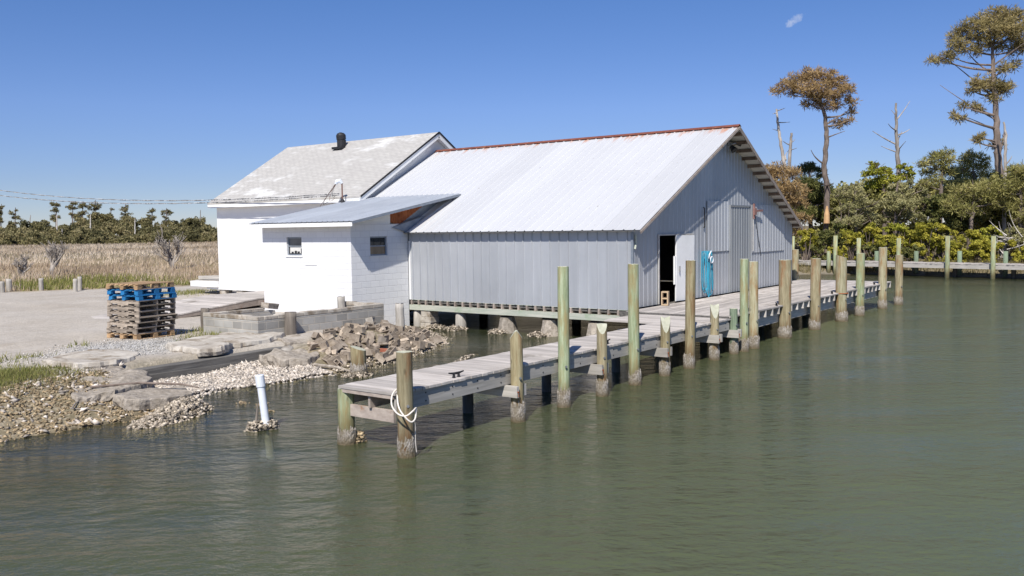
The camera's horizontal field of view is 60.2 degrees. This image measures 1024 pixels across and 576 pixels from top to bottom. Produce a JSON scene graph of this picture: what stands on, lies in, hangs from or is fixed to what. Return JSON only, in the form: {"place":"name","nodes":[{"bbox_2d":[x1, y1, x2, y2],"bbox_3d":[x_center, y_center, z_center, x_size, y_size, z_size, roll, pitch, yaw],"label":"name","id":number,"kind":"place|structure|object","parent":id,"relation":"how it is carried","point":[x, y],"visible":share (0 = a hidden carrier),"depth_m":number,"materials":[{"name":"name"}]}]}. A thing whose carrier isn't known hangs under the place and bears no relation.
{"place":"outdoors","nodes":[
{"label":"outdoors","id":0,"kind":"place"},
{"bbox_2d":[0,274,1023,575],"bbox_3d":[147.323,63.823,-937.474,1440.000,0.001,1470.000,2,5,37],"label":"water","id":1,"kind":"structure","parent":0,"point":[874,440],"depth_m":11.27,"materials":[{"name":"liquid"}]},
{"bbox_2d":[255,374,273,457],"bbox_3d":[-4.023,2.155,14.399,0.284,1.503,0.146,-1,4,3],"label":"plastic pipe","id":2,"kind":"object","parent":1,"relation":"in","point":[260,381],"visible":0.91,"depth_m":14.34,"materials":[{"name":"white plastic"}]},
{"bbox_2d":[337,388,356,445],"bbox_3d":[-2.484,3.124,13.424,0.297,3.245,0.298,2,5,37],"label":"piling","id":3,"kind":"object","parent":1,"relation":"in","point":[346,431],"visible":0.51,"depth_m":13.24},
{"bbox_2d":[350,346,367,381],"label":"piling","id":4,"kind":"object","parent":1,"relation":"in","point":[358,361],"visible":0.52,"depth_m":19.49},
{"bbox_2d":[396,351,415,458],"bbox_3d":[-1.491,2.836,12.583,0.275,3.906,0.274,2,5,37],"label":"piling","id":5,"kind":"object","parent":1,"relation":"in","point":[406,447],"visible":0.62,"depth_m":12.40,"materials":[{"name":"wood"}]},
{"bbox_2d":[391,388,416,452],"bbox_3d":[-1.503,1.869,12.394,0.445,0.884,0.379,2,5,37],"label":"rope","id":6,"kind":"object","parent":5,"relation":"attached to","point":[401,412],"visible":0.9,"depth_m":12.28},
{"bbox_2d":[510,330,525,422],"bbox_3d":[0.112,2.660,14.775,0.260,3.920,0.260,2,5,37],"label":"piling","id":7,"kind":"object","parent":1,"relation":"in","point":[518,410],"visible":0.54,"depth_m":14.61,"materials":[{"name":"wood"}]},
{"bbox_2d":[338,314,741,422],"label":"narrow pier","id":8,"kind":"structure","parent":1,"relation":"in","point":[490,375],"depth_m":15.37,"materials":[{"name":"grey wood"}]},
{"bbox_2d":[557,266,570,407],"bbox_3d":[0.935,2.071,15.883,0.252,4.927,0.260,2,5,37],"label":"piling","id":9,"kind":"object","parent":1,"relation":"in","point":[563,395],"visible":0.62,"depth_m":15.75,"materials":[{"name":"wood"}]},
{"bbox_2d":[596,323,607,396],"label":"piling","id":10,"kind":"object","parent":1,"relation":"in","point":[601,385],"visible":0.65,"depth_m":16.76,"materials":[{"name":"wood"}]},
{"bbox_2d":[628,264,641,385],"bbox_3d":[2.504,1.938,18.015,0.270,4.867,0.279,2,5,37],"label":"piling","id":11,"kind":"object","parent":1,"relation":"in","point":[634,375],"visible":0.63,"depth_m":17.84,"materials":[{"name":"wood"}]},
{"bbox_2d":[659,316,670,375],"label":"piling","id":12,"kind":"object","parent":1,"relation":"in","point":[664,367],"visible":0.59,"depth_m":18.95,"materials":[{"name":"wood"}]},
{"bbox_2d":[683,260,695,368],"bbox_3d":[4.016,1.793,20.032,0.275,4.846,0.270,2,5,37],"label":"piling","id":13,"kind":"object","parent":1,"relation":"in","point":[689,353],"visible":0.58,"depth_m":19.86,"materials":[{"name":"wood"}]},
{"bbox_2d":[709,304,719,360],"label":"piling","id":14,"kind":"object","parent":1,"relation":"in","point":[714,351],"visible":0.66,"depth_m":21.11,"materials":[{"name":"wood"}]},
{"bbox_2d":[729,308,738,353],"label":"piling","id":15,"kind":"object","parent":1,"relation":"in","point":[733,342],"visible":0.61,"depth_m":22.07,"materials":[{"name":"wood"}]},
{"bbox_2d":[739,259,748,351],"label":"piling","id":16,"kind":"object","parent":1,"relation":"in","point":[744,304],"visible":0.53,"depth_m":22.45,"materials":[{"name":"wood"}]},
{"bbox_2d":[748,261,759,348],"bbox_3d":[6.334,1.639,23.140,0.291,4.676,0.292,2,5,37],"label":"piling","id":17,"kind":"object","parent":1,"relation":"in","point":[754,339],"visible":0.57,"depth_m":22.98,"materials":[{"name":"wood"}]},
{"bbox_2d":[619,279,890,342],"bbox_3d":[8.734,1.848,29.449,3.542,3.353,15.807,2,5,37],"label":"wide dock","id":18,"kind":"object","parent":1,"relation":"in","point":[768,309],"visible":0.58,"depth_m":26.78,"materials":[{"name":"grey wood"}]},
{"bbox_2d":[777,260,791,338],"bbox_3d":[7.778,1.507,25.204,0.408,4.626,0.408,2,5,37],"label":"piling","id":19,"kind":"object","parent":1,"relation":"in","point":[784,331],"visible":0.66,"depth_m":24.99,"materials":[{"name":"wood"}]},
{"bbox_2d":[792,249,798,280],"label":"piling","id":20,"kind":"object","parent":1,"relation":"in","point":[795,264],"visible":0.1,"depth_m":36.37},
{"bbox_2d":[808,258,820,329],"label":"piling","id":21,"kind":"object","parent":1,"relation":"in","point":[814,322],"visible":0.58,"depth_m":26.86,"materials":[{"name":"wood"}]},
{"bbox_2d":[835,255,847,321],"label":"piling","id":22,"kind":"object","parent":1,"relation":"in","point":[841,313],"visible":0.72,"depth_m":29.10,"materials":[{"name":"wood"}]},
{"bbox_2d":[854,253,864,315],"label":"piling","id":23,"kind":"object","parent":1,"relation":"in","point":[859,309],"visible":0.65,"depth_m":30.82,"materials":[{"name":"wood"}]},
{"bbox_2d":[877,247,886,308],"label":"piling","id":24,"kind":"object","parent":1,"relation":"in","point":[882,291],"visible":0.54,"depth_m":33.25,"materials":[{"name":"wood"}]},
{"bbox_2d":[894,255,902,304],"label":"piling","id":25,"kind":"object","parent":1,"relation":"in","point":[898,294],"visible":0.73,"depth_m":34.81,"materials":[{"name":"wood"}]},
{"bbox_2d":[799,259,1023,279],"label":"dock","id":26,"kind":"object","parent":1,"relation":"in","point":[1012,267],"visible":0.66,"depth_m":52.46,"materials":[{"name":"grey wood"}]},
{"bbox_2d":[944,236,949,280],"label":"piling","id":27,"kind":"object","parent":1,"relation":"in","point":[947,256],"visible":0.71,"depth_m":51.69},
{"bbox_2d":[990,236,995,281],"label":"piling","id":28,"kind":"object","parent":1,"relation":"in","point":[993,258],"visible":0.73,"depth_m":49.85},
{"bbox_2d":[0,224,1023,518],"bbox_3d":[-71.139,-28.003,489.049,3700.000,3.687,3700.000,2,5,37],"label":"ground","id":29,"kind":"structure","parent":0,"point":[44,320],"depth_m":17.58,"materials":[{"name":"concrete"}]},
{"bbox_2d":[12,253,31,275],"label":"bare shrub","id":30,"kind":"object","parent":29,"relation":"on","point":[22,269],"visible":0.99,"depth_m":57.79,"materials":[{"name":"plant"}]},
{"bbox_2d":[0,356,103,390],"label":"shore grass","id":31,"kind":"structure","parent":29,"relation":"on","point":[10,374],"depth_m":17.08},
{"bbox_2d":[0,362,108,402],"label":"dry shore grass","id":32,"kind":"structure","parent":29,"relation":"on","point":[50,373],"depth_m":16.45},
{"bbox_2d":[41,240,69,274],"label":"bare shrub","id":33,"kind":"object","parent":29,"relation":"on","point":[53,254],"visible":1,"depth_m":60.02,"materials":[{"name":"plant"}]},
{"bbox_2d":[0,361,154,452],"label":"beach shells","id":34,"kind":"object","parent":29,"relation":"on","point":[28,426],"visible":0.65,"depth_m":15.22},
{"bbox_2d":[42,349,139,368],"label":"concrete slab","id":35,"kind":"structure","parent":29,"relation":"on","point":[96,358],"depth_m":18.60,"materials":[{"name":"concrete"}]},
{"bbox_2d":[2,336,194,366],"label":"gravel stones","id":36,"kind":"object","parent":29,"relation":"on","point":[129,341],"visible":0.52,"depth_m":20.98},
{"bbox_2d":[0,266,205,291],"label":"marsh green grass","id":37,"kind":"structure","parent":29,"relation":"on","point":[87,282],"depth_m":48.58,"materials":[{"name":"plant"}]},
{"bbox_2d":[0,212,217,245],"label":"woodland","id":38,"kind":"object","parent":29,"relation":"on","point":[105,228],"visible":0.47,"depth_m":183.14,"materials":[{"name":"plant"}]},
{"bbox_2d":[0,241,218,291],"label":"marsh grass","id":39,"kind":"structure","parent":29,"relation":"on","point":[119,248],"depth_m":74.93,"materials":[{"name":"plant"}]},
{"bbox_2d":[0,288,220,363],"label":"yard grass","id":40,"kind":"structure","parent":29,"relation":"on","point":[196,291],"depth_m":23.47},
{"bbox_2d":[71,366,152,402],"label":"concrete slab","id":41,"kind":"structure","parent":29,"relation":"on","point":[120,374],"depth_m":16.75,"materials":[{"name":"concrete"}]},
{"bbox_2d":[90,382,198,387],"bbox_3d":[-6.856,1.837,16.581,1.922,0.134,0.292,-1,4,-11],"label":"branch","id":42,"kind":"object","parent":41,"relation":"on","point":[129,383],"visible":1,"depth_m":16.64,"materials":[{"name":"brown wood"}]},
{"bbox_2d":[107,329,174,339],"bbox_3d":[-9.720,1.201,23.162,1.148,0.140,1.218,1,4,28],"label":"pallet","id":43,"kind":"object","parent":29,"relation":"on","point":[138,336],"visible":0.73,"depth_m":22.85,"materials":[{"name":"beige wood"}]},
{"bbox_2d":[106,324,174,333],"bbox_3d":[-9.732,1.059,23.171,1.140,0.140,1.214,1,4,28],"label":"pallet","id":44,"kind":"object","parent":43,"relation":"on","point":[133,330],"visible":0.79,"depth_m":22.86,"materials":[{"name":"grey wood"}]},
{"bbox_2d":[107,319,175,328],"bbox_3d":[-9.713,0.917,23.171,1.154,0.140,1.222,1,4,28],"label":"pallet","id":45,"kind":"object","parent":44,"relation":"on","point":[136,325],"visible":0.77,"depth_m":22.86,"materials":[{"name":"grey wood"}]},
{"bbox_2d":[109,313,177,322],"bbox_3d":[-9.650,0.775,23.157,1.159,0.140,1.219,1,4,29],"label":"pallet","id":46,"kind":"object","parent":45,"relation":"on","point":[138,320],"visible":0.78,"depth_m":22.87,"materials":[{"name":"grey wood"}]},
{"bbox_2d":[107,308,175,317],"bbox_3d":[-9.709,0.633,23.162,1.144,0.140,1.219,1,4,26],"label":"pallet","id":47,"kind":"object","parent":46,"relation":"on","point":[138,314],"visible":0.79,"depth_m":22.83,"materials":[{"name":"grey wood"}]},
{"bbox_2d":[107,303,175,311],"bbox_3d":[-9.699,0.493,23.144,1.154,0.140,1.223,1,4,26],"label":"pallet","id":48,"kind":"object","parent":47,"relation":"on","point":[138,309],"visible":0.85,"depth_m":22.83,"materials":[{"name":"grey wood"}]},
{"bbox_2d":[107,297,175,306],"bbox_3d":[-9.682,0.353,23.104,1.148,0.140,1.217,1,4,26],"label":"pallet","id":49,"kind":"object","parent":48,"relation":"on","point":[120,302],"visible":0.84,"depth_m":22.79,"materials":[{"name":"grey wood"}]},
{"bbox_2d":[108,291,176,300],"bbox_3d":[-9.656,0.210,23.120,1.148,0.140,1.220,1,4,28],"label":"pallet","id":50,"kind":"object","parent":49,"relation":"on","point":[141,297],"visible":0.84,"depth_m":22.83,"materials":[{"name":"blue paint"}]},
{"bbox_2d":[107,286,174,294],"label":"pallet","id":51,"kind":"object","parent":50,"relation":"on","point":[139,292],"visible":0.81,"depth_m":22.81,"materials":[{"name":"blue paint"}]},
{"bbox_2d":[106,281,173,289],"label":"pallet","id":52,"kind":"object","parent":51,"relation":"on","point":[138,285],"visible":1,"depth_m":22.82,"materials":[{"name":"beige wood"}]},
{"bbox_2d":[112,386,192,410],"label":"concrete slab","id":53,"kind":"structure","parent":29,"relation":"on","point":[150,398],"depth_m":15.95,"materials":[{"name":"concrete"}]},
{"bbox_2d":[149,228,184,269],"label":"bare shrub","id":54,"kind":"object","parent":29,"relation":"on","point":[170,260],"visible":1,"depth_m":65.82,"materials":[{"name":"plant"}]},
{"bbox_2d":[119,395,216,441],"bbox_3d":[-5.906,2.207,15.377,1.143,0.477,2.443,-1,4,1],"label":"oyster reef","id":55,"kind":"object","parent":29,"relation":"on","point":[177,407],"visible":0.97,"depth_m":15.07},
{"bbox_2d":[92,291,264,318],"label":"wooden ramp","id":56,"kind":"structure","parent":29,"relation":"on","point":[190,307],"depth_m":30.49,"materials":[{"name":"grey wood"}]},
{"bbox_2d":[136,346,282,380],"bbox_3d":[-6.717,1.803,19.834,0.340,0.540,4.451,2,5,37],"label":"bulkhead timber","id":57,"kind":"object","parent":29,"relation":"on","point":[185,368],"visible":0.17,"depth_m":19.49,"materials":[{"name":"wood"}]},
{"bbox_2d":[165,332,285,356],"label":"concrete slab","id":58,"kind":"structure","parent":29,"relation":"on","point":[213,345],"depth_m":20.89,"materials":[{"name":"concrete"}]},
{"bbox_2d":[152,359,337,398],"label":"shell bank","id":59,"kind":"structure","parent":29,"relation":"on","point":[237,376],"depth_m":19.03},
{"bbox_2d":[259,348,318,367],"bbox_3d":[-5.079,1.620,20.374,1.205,0.413,1.248,1,4,22],"label":"concrete lump","id":60,"kind":"object","parent":29,"relation":"on","point":[281,358],"visible":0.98,"depth_m":20.03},
{"bbox_2d":[284,312,296,334],"bbox_3d":[-5.785,1.131,23.126,0.324,1.031,0.335,2,5,37],"label":"wood post","id":61,"kind":"object","parent":29,"relation":"on","point":[290,327],"visible":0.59,"depth_m":22.98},
{"bbox_2d":[203,301,383,334],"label":"block wall","id":62,"kind":"structure","parent":29,"relation":"on","point":[257,320],"depth_m":23.91,"materials":[{"name":"concrete"}]},
{"bbox_2d":[190,132,454,293],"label":"white house","id":63,"kind":"structure","parent":29,"relation":"on","point":[365,169],"depth_m":37.25,"materials":[{"name":"paint"}]},
{"bbox_2d":[248,193,460,325],"bbox_3d":[-5.300,-0.816,30.357,5.085,4.827,5.160,2,5,37],"label":"block annex","id":64,"kind":"object","parent":29,"relation":"on","point":[322,257],"visible":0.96,"depth_m":28.74,"materials":[{"name":"paint"}]},
{"bbox_2d":[285,237,302,256],"bbox_3d":[-7.125,-1.346,29.035,0.830,0.648,0.150,2,5,37],"label":"window","id":65,"kind":"structure","parent":64,"relation":"in","point":[294,243],"depth_m":29.07,"materials":[{"name":"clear glass"}]},
{"bbox_2d":[320,179,344,205],"bbox_3d":[-6.764,-3.539,33.083,1.180,1.063,0.278,1,4,21],"label":"service mast","id":66,"kind":"object","parent":64,"relation":"on","point":[337,181],"visible":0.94,"depth_m":32.91,"materials":[{"name":"grey metal"}]},
{"bbox_2d":[0,195,339,203],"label":"power cable","id":67,"kind":"object","parent":66,"relation":"attached to","point":[178,203],"visible":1,"depth_m":39.30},
{"bbox_2d":[0,190,339,200],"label":"power cable","id":68,"kind":"object","parent":66,"relation":"attached to","point":[177,200],"visible":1,"depth_m":39.47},
{"bbox_2d":[370,236,388,256],"bbox_3d":[-4.307,-1.325,28.379,0.150,0.658,0.850,2,5,37],"label":"window","id":69,"kind":"structure","parent":64,"relation":"in","point":[377,244],"depth_m":28.41,"materials":[{"name":"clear glass"}]},
{"bbox_2d":[395,303,404,327],"bbox_3d":[-3.274,0.982,25.868,0.271,1.095,0.276,2,5,37],"label":"wood post","id":70,"kind":"object","parent":29,"relation":"on","point":[399,313],"visible":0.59,"depth_m":25.75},
{"bbox_2d":[330,325,481,373],"bbox_3d":[-2.296,1.540,24.366,3.224,0.582,9.910,-1,4,3],"label":"oyster fringe","id":71,"kind":"object","parent":29,"relation":"on","point":[432,335],"visible":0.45,"depth_m":22.64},
{"bbox_2d":[374,124,802,344],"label":"metal barn","id":72,"kind":"structure","parent":29,"relation":"on","point":[513,226],"depth_m":28.23,"materials":[{"name":"metal"}]},
{"bbox_2d":[673,235,693,300],"bbox_3d":[5.244,-0.615,26.915,0.131,1.993,1.229,2,5,37],"label":"door","id":73,"kind":"structure","parent":72,"relation":"in","point":[684,244],"depth_m":26.73,"materials":[{"name":"white paint"}]},
{"bbox_2d":[701,251,712,296],"bbox_3d":[6.199,-0.435,28.078,0.704,1.501,0.084,-5,5,-45],"label":"garden hose","id":74,"kind":"object","parent":72,"relation":"hanging from","point":[708,280],"visible":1,"depth_m":28.08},
{"bbox_2d":[729,205,750,291],"bbox_3d":[7.847,-1.373,30.374,0.055,2.940,1.780,2,5,37],"label":"loading door","id":75,"kind":"structure","parent":72,"relation":"in","point":[739,215],"depth_m":30.20,"materials":[{"name":"metal"}]},
{"bbox_2d":[773,108,788,192],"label":"dead tree","id":76,"kind":"object","parent":29,"relation":"on","point":[783,157],"visible":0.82,"depth_m":67.93,"materials":[{"name":"grey wood"}]},
{"bbox_2d":[765,159,813,236],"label":"pine tree","id":77,"kind":"object","parent":29,"relation":"on","point":[790,189],"visible":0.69,"depth_m":63.28,"materials":[{"name":"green plant"}]},
{"bbox_2d":[797,229,818,259],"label":"shore bush","id":78,"kind":"object","parent":29,"relation":"on","point":[808,237],"visible":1,"depth_m":59.27,"materials":[{"name":"green plant"}]},
{"bbox_2d":[794,161,834,250],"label":"pine tree","id":79,"kind":"object","parent":29,"relation":"on","point":[816,199],"visible":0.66,"depth_m":69.55,"materials":[{"name":"green plant"}]},
{"bbox_2d":[768,65,862,252],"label":"pine tree","id":80,"kind":"object","parent":29,"relation":"on","point":[817,94],"visible":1,"depth_m":65.83,"materials":[{"name":"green plant"}]},
{"bbox_2d":[810,235,830,259],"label":"shore bush","id":81,"kind":"object","parent":29,"relation":"on","point":[821,254],"visible":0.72,"depth_m":58.95,"materials":[{"name":"green plant"}]},
{"bbox_2d":[818,223,846,247],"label":"shore bush","id":82,"kind":"object","parent":29,"relation":"on","point":[836,228],"visible":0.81,"depth_m":58.79,"materials":[{"name":"green plant"}]},
{"bbox_2d":[829,186,869,254],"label":"leafy tree","id":83,"kind":"object","parent":29,"relation":"on","point":[833,201],"visible":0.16,"depth_m":68.05,"materials":[{"name":"green plant"}]},
{"bbox_2d":[839,228,863,260],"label":"shore bush","id":84,"kind":"object","parent":29,"relation":"on","point":[851,242],"visible":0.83,"depth_m":58.55,"materials":[{"name":"green plant"}]},
{"bbox_2d":[832,179,879,250],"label":"leafy tree","id":85,"kind":"object","parent":29,"relation":"on","point":[855,219],"visible":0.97,"depth_m":59.87,"materials":[{"name":"green plant"}]},
{"bbox_2d":[856,222,884,259],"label":"shore bush","id":86,"kind":"object","parent":29,"relation":"on","point":[870,229],"visible":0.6,"depth_m":59.11,"materials":[{"name":"green plant"}]},
{"bbox_2d":[872,234,901,260],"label":"shore bush","id":87,"kind":"object","parent":29,"relation":"on","point":[889,239],"visible":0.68,"depth_m":57.65,"materials":[{"name":"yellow plant"}]},
{"bbox_2d":[860,160,915,235],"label":"leafy tree","id":88,"kind":"object","parent":29,"relation":"on","point":[880,182],"visible":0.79,"depth_m":65.90,"materials":[{"name":"green plant"}]},
{"bbox_2d":[873,101,909,233],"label":"dead tree","id":89,"kind":"object","parent":29,"relation":"on","point":[897,152],"visible":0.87,"depth_m":69.92,"materials":[{"name":"grey wood"}]},
{"bbox_2d":[882,222,908,250],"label":"shore bush","id":90,"kind":"object","parent":29,"relation":"on","point":[901,228],"visible":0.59,"depth_m":59.39,"materials":[{"name":"green plant"}]},
{"bbox_2d":[776,164,1023,253],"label":"woodland","id":91,"kind":"object","parent":29,"relation":"on","point":[876,196],"visible":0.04,"depth_m":67.36,"materials":[{"name":"plant"}]},
{"bbox_2d":[872,177,929,232],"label":"cedar tree","id":92,"kind":"object","parent":29,"relation":"on","point":[898,206],"visible":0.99,"depth_m":60.93,"materials":[{"name":"green plant"}]},
{"bbox_2d":[799,257,1023,275],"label":"shore reeds","id":93,"kind":"object","parent":29,"relation":"on","point":[867,269],"visible":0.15,"depth_m":55.34,"materials":[{"name":"green plant"}]},
{"bbox_2d":[901,244,925,261],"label":"shore bush","id":94,"kind":"object","parent":29,"relation":"on","point":[907,252],"visible":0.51,"depth_m":57.34,"materials":[{"name":"green plant"}]},
{"bbox_2d":[896,224,935,260],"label":"shore bush","id":95,"kind":"object","parent":29,"relation":"on","point":[910,234],"visible":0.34,"depth_m":58.78,"materials":[{"name":"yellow plant"}]},
{"bbox_2d":[907,222,948,260],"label":"shore bush","id":96,"kind":"object","parent":29,"relation":"on","point":[925,235],"visible":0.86,"depth_m":58.27,"materials":[{"name":"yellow plant"}]},
{"bbox_2d":[913,146,960,256],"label":"pine tree","id":97,"kind":"object","parent":29,"relation":"on","point":[944,163],"visible":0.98,"depth_m":62.83,"materials":[{"name":"green plant"}]},
{"bbox_2d":[924,237,959,261],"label":"shore bush","id":98,"kind":"object","parent":29,"relation":"on","point":[939,249],"visible":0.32,"depth_m":58.50,"materials":[{"name":"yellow plant"}]},
{"bbox_2d":[919,193,1001,255],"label":"evergreen tree","id":99,"kind":"object","parent":29,"relation":"on","point":[935,213],"visible":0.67,"depth_m":60.51,"materials":[{"name":"green plant"}]},
{"bbox_2d":[948,229,983,262],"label":"shore bush","id":100,"kind":"object","parent":29,"relation":"on","point":[974,234],"visible":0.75,"depth_m":57.38,"materials":[{"name":"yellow plant"}]},
{"bbox_2d":[923,2,1023,254],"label":"pine tree","id":101,"kind":"object","parent":29,"relation":"on","point":[997,22],"visible":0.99,"depth_m":61.77,"materials":[{"name":"green plant"}]},
{"bbox_2d":[955,146,992,228],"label":"pine tree","id":102,"kind":"object","parent":29,"relation":"on","point":[968,158],"visible":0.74,"depth_m":66.96,"materials":[{"name":"green plant"}]},
{"bbox_2d":[940,178,1008,248],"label":"pine tree","id":103,"kind":"object","parent":29,"relation":"on","point":[958,201],"visible":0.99,"depth_m":58.80,"materials":[{"name":"green plant"}]},
{"bbox_2d":[962,238,990,262],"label":"shore bush","id":104,"kind":"object","parent":29,"relation":"on","point":[983,244],"visible":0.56,"depth_m":56.75,"materials":[{"name":"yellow plant"}]},
{"bbox_2d":[980,225,1002,261],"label":"shore bush","id":105,"kind":"object","parent":29,"relation":"on","point":[998,233],"visible":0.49,"depth_m":57.75,"materials":[{"name":"green plant"}]},
{"bbox_2d":[978,212,1023,259],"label":"fallen tree","id":106,"kind":"object","parent":29,"relation":"on","point":[1005,238],"visible":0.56,"depth_m":57.14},
{"bbox_2d":[1002,122,1011,256],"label":"dead tree","id":107,"kind":"object","parent":29,"relation":"on","point":[1004,226],"visible":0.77,"depth_m":60.46,"materials":[{"name":"grey wood"}]},
{"bbox_2d":[995,159,1023,246],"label":"pine tree","id":108,"kind":"object","parent":29,"relation":"on","point":[1014,181],"visible":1,"depth_m":57.92,"materials":[{"name":"green plant"}]},
{"bbox_2d":[1001,225,1023,256],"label":"shore bush","id":109,"kind":"object","parent":29,"relation":"on","point":[1016,236],"visible":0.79,"depth_m":57.22,"materials":[{"name":"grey plant"}]},
{"bbox_2d":[1007,239,1023,262],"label":"shore bush","id":110,"kind":"object","parent":29,"relation":"on","point":[1016,256],"visible":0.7,"depth_m":56.56,"materials":[{"name":"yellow plant"}]},
{"bbox_2d":[0,0,1023,234],"label":"sky","id":111,"kind":"structure","parent":0,"point":[128,100],"materials":[{"name":"blue"}]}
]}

